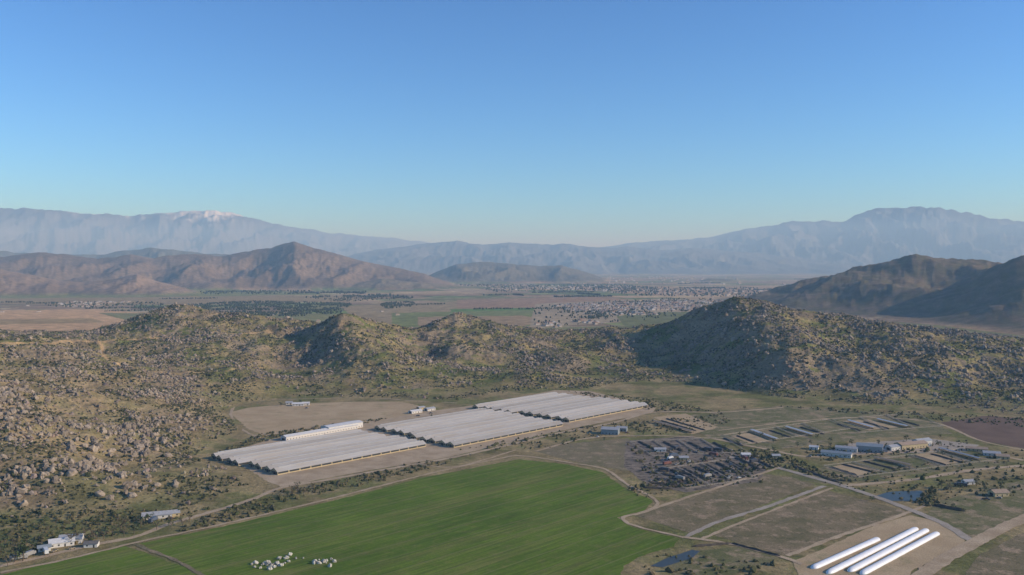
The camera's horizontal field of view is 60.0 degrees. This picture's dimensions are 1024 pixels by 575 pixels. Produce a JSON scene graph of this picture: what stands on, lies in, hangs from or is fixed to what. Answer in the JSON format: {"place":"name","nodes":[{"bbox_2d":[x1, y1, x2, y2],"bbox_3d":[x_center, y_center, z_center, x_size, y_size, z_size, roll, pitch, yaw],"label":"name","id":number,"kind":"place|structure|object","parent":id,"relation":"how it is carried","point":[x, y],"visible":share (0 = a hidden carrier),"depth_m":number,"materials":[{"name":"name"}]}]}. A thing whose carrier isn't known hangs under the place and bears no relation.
{"place":"outdoors","nodes":[
{"label":"outdoors","id":0,"kind":"place"},
{"bbox_2d":[2,546,196,574],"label":"crop field","id":1,"kind":"structure","parent":0,"point":[123,560],"depth_m":590.02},
{"bbox_2d":[133,543,204,574],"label":"farm track","id":2,"kind":"structure","parent":0,"point":[191,568],"depth_m":605.70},
{"bbox_2d":[211,429,361,459],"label":"poultry barn","id":3,"kind":"structure","parent":0,"point":[214,455],"depth_m":972.50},
{"bbox_2d":[217,431,368,461],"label":"poultry barn","id":4,"kind":"structure","parent":0,"point":[223,457],"depth_m":962.03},
{"bbox_2d":[226,432,377,463],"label":"poultry barn","id":5,"kind":"structure","parent":0,"point":[230,459],"depth_m":951.91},
{"bbox_2d":[232,434,385,465],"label":"poultry barn","id":6,"kind":"structure","parent":0,"point":[242,461],"depth_m":940.09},
{"bbox_2d":[248,435,399,467],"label":"poultry barn","id":7,"kind":"structure","parent":0,"point":[252,463],"depth_m":935.63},
{"bbox_2d":[232,402,426,434],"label":"tan field","id":8,"kind":"structure","parent":0,"point":[276,419],"depth_m":1194.01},
{"bbox_2d":[255,436,407,469],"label":"poultry barn","id":9,"kind":"structure","parent":0,"point":[261,465],"depth_m":926.51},
{"bbox_2d":[229,398,451,413],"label":"farm track","id":10,"kind":"structure","parent":0,"point":[231,410],"depth_m":1317.32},
{"bbox_2d":[264,439,417,472],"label":"poultry barn","id":11,"kind":"structure","parent":0,"point":[268,468],"depth_m":913.94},
{"bbox_2d":[0,455,683,572],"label":"farm track","id":12,"kind":"structure","parent":0,"point":[643,492],"depth_m":715.82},
{"bbox_2d":[271,440,425,474],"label":"poultry barn","id":13,"kind":"structure","parent":0,"point":[306,465],"depth_m":907.06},
{"bbox_2d":[0,407,783,566],"bbox_3d":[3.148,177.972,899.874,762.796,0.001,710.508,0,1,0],"label":"farm road","id":14,"kind":"structure","parent":0,"point":[145,532],"depth_m":785.76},
{"bbox_2d":[140,459,679,574],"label":"crop field","id":15,"kind":"structure","parent":0,"point":[521,517],"depth_m":665.30,"materials":[{"name":"plant"}]},
{"bbox_2d":[250,560,285,569],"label":"rock pile","id":16,"kind":"object","parent":15,"relation":"on","point":[271,566],"visible":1,"depth_m":592.53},
{"bbox_2d":[276,552,303,561],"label":"rock pile","id":17,"kind":"object","parent":15,"relation":"on","point":[285,557],"visible":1,"depth_m":605.36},
{"bbox_2d":[312,558,335,566],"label":"rock pile","id":18,"kind":"object","parent":15,"relation":"on","point":[314,561],"visible":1,"depth_m":597.88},
{"bbox_2d":[375,408,486,430],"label":"poultry barn","id":19,"kind":"structure","parent":0,"point":[378,427],"depth_m":1130.92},
{"bbox_2d":[381,409,493,431],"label":"poultry barn","id":20,"kind":"structure","parent":0,"point":[388,428],"depth_m":1121.69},
{"bbox_2d":[224,390,655,486],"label":"barn yard dirt","id":21,"kind":"structure","parent":0,"point":[431,451],"depth_m":961.07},
{"bbox_2d":[366,450,515,466],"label":"farm track","id":22,"kind":"structure","parent":0,"point":[452,466],"depth_m":892.92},
{"bbox_2d":[390,410,503,433],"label":"poultry barn","id":23,"kind":"structure","parent":0,"point":[395,430],"depth_m":1108.56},
{"bbox_2d":[398,411,511,435],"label":"poultry barn","id":24,"kind":"structure","parent":0,"point":[403,432],"depth_m":1101.19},
{"bbox_2d":[407,413,520,436],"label":"poultry barn","id":25,"kind":"structure","parent":0,"point":[409,434],"depth_m":1091.02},
{"bbox_2d":[410,415,524,439],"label":"poultry barn","id":26,"kind":"structure","parent":0,"point":[418,436],"depth_m":1074.28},
{"bbox_2d":[420,416,533,441],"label":"poultry barn","id":27,"kind":"structure","parent":0,"point":[425,438],"depth_m":1059.55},
{"bbox_2d":[428,417,543,443],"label":"poultry barn","id":28,"kind":"structure","parent":0,"point":[435,439],"depth_m":1052.58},
{"bbox_2d":[439,419,552,445],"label":"poultry barn","id":29,"kind":"structure","parent":0,"point":[444,442],"depth_m":1039.28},
{"bbox_2d":[446,420,562,447],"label":"poultry barn","id":30,"kind":"structure","parent":0,"point":[498,435],"depth_m":1033.95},
{"bbox_2d":[0,206,1023,574],"bbox_3d":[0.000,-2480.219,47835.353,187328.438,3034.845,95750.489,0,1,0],"label":"ground terrain","id":31,"kind":"structure","parent":0,"point":[942,268],"depth_m":1939.95,"materials":[{"name":"soil"}]},
{"bbox_2d":[7,547,22,561],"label":"pepper tree","id":32,"kind":"object","parent":31,"relation":"on","point":[16,552],"visible":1,"depth_m":599.13,"materials":[{"name":"green plant"}]},
{"bbox_2d":[17,542,27,560],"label":"eucalyptus tree","id":33,"kind":"object","parent":31,"relation":"on","point":[24,549],"visible":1,"depth_m":600.12,"materials":[{"name":"green plant"}]},
{"bbox_2d":[37,543,51,551],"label":"garage shed","id":34,"kind":"structure","parent":31,"relation":"on","point":[40,547],"depth_m":621.77,"materials":[{"name":"white metal"}]},
{"bbox_2d":[51,541,73,547],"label":"walls","id":35,"kind":"structure","parent":31,"relation":"on","point":[62,544],"depth_m":631.64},
{"bbox_2d":[48,536,74,543],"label":"roof","id":36,"kind":"structure","parent":35,"relation":"on","point":[59,540],"depth_m":632.94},
{"bbox_2d":[74,534,83,542],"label":"walls","id":37,"kind":"structure","parent":31,"relation":"on","point":[80,540],"depth_m":639.63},
{"bbox_2d":[58,533,83,538],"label":"roof","id":38,"kind":"structure","parent":37,"relation":"on","point":[80,536],"depth_m":640.35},
{"bbox_2d":[82,540,99,547],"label":"garage shed","id":39,"kind":"structure","parent":31,"relation":"on","point":[91,544],"depth_m":630.06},
{"bbox_2d":[142,514,171,519],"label":"walls","id":40,"kind":"structure","parent":31,"relation":"on","point":[160,516],"depth_m":702.60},
{"bbox_2d":[141,510,172,516],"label":"roof","id":41,"kind":"structure","parent":40,"relation":"on","point":[164,512],"depth_m":703.37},
{"bbox_2d":[281,424,357,440],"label":"packing shed","id":42,"kind":"structure","parent":31,"relation":"on","point":[316,432],"depth_m":1045.91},
{"bbox_2d":[321,420,362,428],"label":"packing shed","id":43,"kind":"structure","parent":31,"relation":"on","point":[347,423],"depth_m":1083.70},
{"bbox_2d":[0,276,799,327],"bbox_3d":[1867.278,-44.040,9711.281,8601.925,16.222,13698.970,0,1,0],"label":"distant town","id":44,"kind":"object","parent":31,"relation":"on","point":[584,307],"visible":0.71,"depth_m":4480.33},
{"bbox_2d":[1,278,809,324],"bbox_3d":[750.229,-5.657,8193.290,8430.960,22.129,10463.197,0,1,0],"label":"distant tree mass","id":45,"kind":"object","parent":31,"relation":"on","point":[307,305],"visible":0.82,"depth_m":4725.05,"materials":[{"name":"green plant"}]},
{"bbox_2d":[0,296,1023,517],"bbox_3d":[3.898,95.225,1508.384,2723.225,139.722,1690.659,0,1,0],"label":"hillside boulders","id":46,"kind":"object","parent":31,"relation":"on","point":[85,465],"visible":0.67,"depth_m":1436.08,"materials":[{"name":"stone"}]},
{"bbox_2d":[0,296,1023,518],"bbox_3d":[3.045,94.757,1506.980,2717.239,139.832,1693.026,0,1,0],"label":"hillside shrubs","id":47,"kind":"object","parent":31,"relation":"on","point":[38,483],"visible":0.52,"depth_m":1444.65,"materials":[{"name":"green plant"}]},
{"bbox_2d":[0,391,1023,574],"bbox_3d":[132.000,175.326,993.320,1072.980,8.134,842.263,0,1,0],"label":"valley shrubs","id":48,"kind":"object","parent":31,"relation":"on","point":[928,500],"visible":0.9,"depth_m":827.02,"materials":[{"name":"green plant"}]},
{"bbox_2d":[488,394,573,410],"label":"poultry barn","id":49,"kind":"structure","parent":31,"relation":"on","point":[496,408],"depth_m":1269.05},
{"bbox_2d":[505,396,590,413],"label":"poultry barn","id":50,"kind":"structure","parent":31,"relation":"on","point":[515,410],"depth_m":1246.02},
{"bbox_2d":[519,397,602,414],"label":"poultry barn","id":51,"kind":"structure","parent":31,"relation":"on","point":[524,412],"depth_m":1236.89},
{"bbox_2d":[527,397,611,415],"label":"poultry barn","id":52,"kind":"structure","parent":31,"relation":"on","point":[534,412],"depth_m":1229.51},
{"bbox_2d":[536,399,619,417],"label":"poultry barn","id":53,"kind":"structure","parent":31,"relation":"on","point":[541,415],"depth_m":1213.07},
{"bbox_2d":[536,438,630,470],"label":"pasture","id":54,"kind":"structure","parent":31,"relation":"on","point":[607,453],"depth_m":950.84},
{"bbox_2d":[545,400,628,418],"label":"poultry barn","id":55,"kind":"structure","parent":31,"relation":"on","point":[552,415],"depth_m":1206.88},
{"bbox_2d":[555,401,638,420],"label":"poultry barn","id":56,"kind":"structure","parent":31,"relation":"on","point":[561,417],"depth_m":1193.97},
{"bbox_2d":[563,402,647,421],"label":"poultry barn","id":57,"kind":"structure","parent":31,"relation":"on","point":[593,414],"depth_m":1189.47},
{"bbox_2d":[601,426,619,434],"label":"metal shed","id":58,"kind":"structure","parent":31,"relation":"on","point":[610,430],"depth_m":1052.74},
{"bbox_2d":[654,447,666,451],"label":"shed","id":59,"kind":"structure","parent":31,"relation":"on","point":[660,449],"depth_m":953.61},
{"bbox_2d":[624,436,767,491],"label":"work yard","id":60,"kind":"structure","parent":31,"relation":"on","point":[633,465],"depth_m":902.28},
{"bbox_2d":[643,486,672,489],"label":"compost windrow","id":61,"kind":"object","parent":60,"relation":"on","point":[653,487],"visible":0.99,"depth_m":795.66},
{"bbox_2d":[653,466,709,488],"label":"corral fence","id":62,"kind":"object","parent":60,"relation":"on","point":[691,474],"visible":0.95,"depth_m":823.99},
{"bbox_2d":[677,462,733,484],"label":"corral fence","id":63,"kind":"object","parent":60,"relation":"on","point":[703,480],"visible":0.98,"depth_m":853.88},
{"bbox_2d":[701,459,757,481],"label":"corral fence","id":64,"kind":"object","parent":60,"relation":"on","point":[737,466],"visible":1,"depth_m":856.32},
{"bbox_2d":[739,458,760,468],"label":"compost windrow","id":65,"kind":"object","parent":60,"relation":"on","point":[747,462],"visible":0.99,"depth_m":893.04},
{"bbox_2d":[662,547,777,574],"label":"fallow plot","id":66,"kind":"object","parent":31,"relation":"on","point":[731,556],"visible":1,"depth_m":600.08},
{"bbox_2d":[636,473,813,532],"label":"fallow plot","id":67,"kind":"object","parent":31,"relation":"on","point":[689,515],"visible":1,"depth_m":746.59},
{"bbox_2d":[715,489,905,554],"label":"fallow plot","id":68,"kind":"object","parent":31,"relation":"on","point":[798,525],"visible":1,"depth_m":691.28,"materials":[{"name":"soil"}]},
{"bbox_2d":[691,406,952,448],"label":"pasture","id":69,"kind":"structure","parent":31,"relation":"on","point":[746,419],"depth_m":1104.82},
{"bbox_2d":[653,414,716,433],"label":"pen dirt","id":70,"kind":"structure","parent":69,"relation":"on","point":[700,423],"depth_m":1132.60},
{"bbox_2d":[666,418,704,429],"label":"manure windrow","id":71,"kind":"object","parent":70,"relation":"on","point":[685,424],"visible":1,"depth_m":1114.91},
{"bbox_2d":[723,430,771,443],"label":"corral fence","id":72,"kind":"object","parent":69,"relation":"on","point":[748,431],"visible":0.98,"depth_m":1032.84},
{"bbox_2d":[732,433,767,443],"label":"pen dirt","id":73,"kind":"structure","parent":69,"relation":"on","point":[755,438],"depth_m":1027.57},
{"bbox_2d":[802,419,848,432],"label":"corral fence","id":74,"kind":"object","parent":69,"relation":"on","point":[827,431],"visible":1,"depth_m":1102.91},
{"bbox_2d":[843,419,894,429],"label":"pen dirt","id":75,"kind":"structure","parent":69,"relation":"on","point":[877,423],"depth_m":1118.31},
{"bbox_2d":[887,412,942,428],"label":"corral fence","id":76,"kind":"object","parent":69,"relation":"on","point":[917,414],"visible":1,"depth_m":1141.82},
{"bbox_2d":[820,449,852,457],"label":"metal shed","id":77,"kind":"structure","parent":31,"relation":"on","point":[842,454],"depth_m":929.62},
{"bbox_2d":[835,445,858,452],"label":"metal shed","id":78,"kind":"structure","parent":31,"relation":"on","point":[847,448],"depth_m":955.33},
{"bbox_2d":[856,442,883,452],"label":"metal shed","id":79,"kind":"structure","parent":31,"relation":"on","point":[874,448],"depth_m":952.56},
{"bbox_2d":[793,515,964,574],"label":"gravel pad","id":80,"kind":"object","parent":31,"relation":"on","point":[945,540],"visible":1,"depth_m":625.35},
{"bbox_2d":[810,537,879,568],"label":"silage bag","id":81,"kind":"object","parent":80,"relation":"on","point":[831,559],"visible":1,"depth_m":612.72,"materials":[{"name":"white plastic"}]},
{"bbox_2d":[826,527,918,573],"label":"silage bag","id":82,"kind":"object","parent":80,"relation":"on","point":[862,555],"visible":1,"depth_m":617.46,"materials":[{"name":"white plastic"}]},
{"bbox_2d":[847,528,928,571],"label":"silage bag","id":83,"kind":"object","parent":80,"relation":"on","point":[880,554],"visible":1,"depth_m":617.52,"materials":[{"name":"white plastic"}]},
{"bbox_2d":[860,532,939,574],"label":"silage bag","id":84,"kind":"object","parent":80,"relation":"on","point":[895,555],"visible":1,"depth_m":611.68,"materials":[{"name":"white plastic"}]},
{"bbox_2d":[816,439,977,455],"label":"work yard","id":85,"kind":"structure","parent":31,"relation":"on","point":[936,446],"depth_m":987.69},
{"bbox_2d":[784,451,1010,483],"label":"pasture","id":86,"kind":"structure","parent":31,"relation":"on","point":[914,462],"depth_m":888.87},
{"bbox_2d":[794,465,838,482],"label":"compost windrow","id":87,"kind":"object","parent":86,"relation":"on","point":[821,475],"visible":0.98,"depth_m":844.82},
{"bbox_2d":[826,464,879,475],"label":"pen dirt","id":88,"kind":"structure","parent":86,"relation":"on","point":[858,472],"depth_m":871.08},
{"bbox_2d":[842,464,870,471],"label":"manure windrow","id":89,"kind":"object","parent":88,"relation":"on","point":[856,467],"visible":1,"depth_m":875.25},
{"bbox_2d":[824,461,886,476],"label":"corral fence","id":90,"kind":"object","parent":86,"relation":"on","point":[856,463],"visible":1,"depth_m":873.22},
{"bbox_2d":[855,458,914,472],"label":"corral fence","id":91,"kind":"object","parent":86,"relation":"on","point":[886,460],"visible":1,"depth_m":886.00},
{"bbox_2d":[884,454,943,469],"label":"corral fence","id":92,"kind":"object","parent":86,"relation":"on","point":[919,458],"visible":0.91,"depth_m":890.94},
{"bbox_2d":[916,453,964,463],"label":"pen dirt","id":93,"kind":"structure","parent":86,"relation":"on","point":[935,458],"depth_m":920.84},
{"bbox_2d":[931,453,965,463],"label":"roof","id":94,"kind":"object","parent":93,"relation":"on","point":[946,457],"visible":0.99,"depth_m":920.64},
{"bbox_2d":[911,451,971,465],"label":"corral fence","id":95,"kind":"object","parent":86,"relation":"on","point":[939,464],"visible":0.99,"depth_m":918.04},
{"bbox_2d":[939,447,1000,462],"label":"corral fence","id":96,"kind":"object","parent":86,"relation":"on","point":[972,461],"visible":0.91,"depth_m":923.77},
{"bbox_2d":[894,440,927,449],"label":"hay barn","id":97,"kind":"structure","parent":31,"relation":"on","point":[915,444],"depth_m":971.58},
{"bbox_2d":[961,479,974,484],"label":"shed","id":98,"kind":"structure","parent":31,"relation":"on","point":[970,481],"depth_m":811.75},
{"bbox_2d":[928,480,1023,537],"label":"pasture","id":99,"kind":"structure","parent":31,"relation":"on","point":[979,515],"depth_m":725.33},
{"bbox_2d":[934,504,964,511],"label":"compost windrow","id":100,"kind":"object","parent":99,"relation":"on","point":[948,507],"visible":1,"depth_m":730.27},
{"bbox_2d":[988,490,1008,496],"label":"walls","id":101,"kind":"structure","parent":99,"relation":"on","point":[998,494],"depth_m":768.94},
{"bbox_2d":[987,489,1009,493],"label":"roof","id":102,"kind":"structure","parent":101,"relation":"on","point":[995,491],"depth_m":770.46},
{"bbox_2d":[967,448,987,451],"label":"walls","id":103,"kind":"structure","parent":31,"relation":"on","point":[975,449],"depth_m":956.36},
{"bbox_2d":[965,446,988,449],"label":"roof","id":104,"kind":"structure","parent":103,"relation":"on","point":[975,447],"depth_m":957.22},
{"bbox_2d":[0,0,1023,246],"label":"sky","id":105,"kind":"structure","parent":0,"point":[588,123],"materials":[{"name":"blue"}]},
{"bbox_2d":[473,392,557,408],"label":"poultry barn","id":106,"kind":"structure","parent":0,"point":[479,405],"depth_m":1287.70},
{"bbox_2d":[482,393,566,408],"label":"poultry barn","id":107,"kind":"structure","parent":0,"point":[497,404],"depth_m":1282.30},
{"bbox_2d":[499,395,582,411],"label":"poultry barn","id":108,"kind":"structure","parent":0,"point":[504,409],"depth_m":1258.48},
{"bbox_2d":[536,435,706,450],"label":"farm track","id":109,"kind":"structure","parent":0,"point":[613,436],"depth_m":1032.89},
{"bbox_2d":[653,420,692,430],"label":"roof","id":110,"kind":"structure","parent":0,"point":[673,425],"depth_m":1093.94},
{"bbox_2d":[652,550,699,566],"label":"pond","id":111,"kind":"structure","parent":0,"point":[673,559],"depth_m":605.99,"materials":[{"name":"blue liquid"}]},
{"bbox_2d":[637,468,776,514],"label":"farm track","id":112,"kind":"structure","parent":0,"point":[689,496],"depth_m":785.82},
{"bbox_2d":[684,537,803,563],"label":"farm track","id":113,"kind":"structure","parent":0,"point":[791,559],"depth_m":629.22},
{"bbox_2d":[692,542,730,546],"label":"compost windrow","id":114,"kind":"object","parent":113,"relation":"on","point":[712,544],"visible":1,"depth_m":634.21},
{"bbox_2d":[732,542,779,555],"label":"compost windrow","id":115,"kind":"object","parent":113,"relation":"on","point":[753,548],"visible":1,"depth_m":623.77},
{"bbox_2d":[684,485,826,536],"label":"farm track","id":116,"kind":"structure","parent":0,"point":[745,513],"depth_m":721.83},
{"bbox_2d":[701,488,832,538],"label":"farm track","id":117,"kind":"structure","parent":0,"point":[741,522],"depth_m":712.98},
{"bbox_2d":[729,456,971,539],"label":"dirt road","id":118,"kind":"structure","parent":0,"point":[960,533],"depth_m":749.00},
{"bbox_2d":[786,504,924,555],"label":"farm track","id":119,"kind":"structure","parent":0,"point":[846,533],"depth_m":664.93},
{"bbox_2d":[710,438,1022,460],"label":"farm road","id":120,"kind":"structure","parent":0,"point":[852,454],"depth_m":950.22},
{"bbox_2d":[719,417,1023,449],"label":"farm track","id":121,"kind":"structure","parent":0,"point":[880,417],"depth_m":1111.08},
{"bbox_2d":[873,456,910,464],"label":"roof","id":122,"kind":"structure","parent":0,"point":[892,460],"depth_m":898.53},
{"bbox_2d":[877,490,922,500],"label":"pond","id":123,"kind":"structure","parent":0,"point":[905,495],"depth_m":772.30,"materials":[{"name":"blue liquid"}]},
{"bbox_2d":[843,465,1023,485],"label":"farm road","id":124,"kind":"structure","parent":0,"point":[934,476],"depth_m":841.82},
{"bbox_2d":[938,447,980,457],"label":"roof","id":125,"kind":"structure","parent":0,"point":[959,452],"depth_m":936.09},
{"bbox_2d":[911,514,1023,574],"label":"dirt road","id":126,"kind":"structure","parent":0,"point":[937,564],"depth_m":631.43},
{"bbox_2d":[941,416,1023,448],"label":"plowed field","id":127,"kind":"structure","parent":0,"point":[1007,433],"depth_m":1084.45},
{"bbox_2d":[966,533,1023,574],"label":"plowed field","id":128,"kind":"structure","parent":0,"point":[1005,558],"depth_m":602.11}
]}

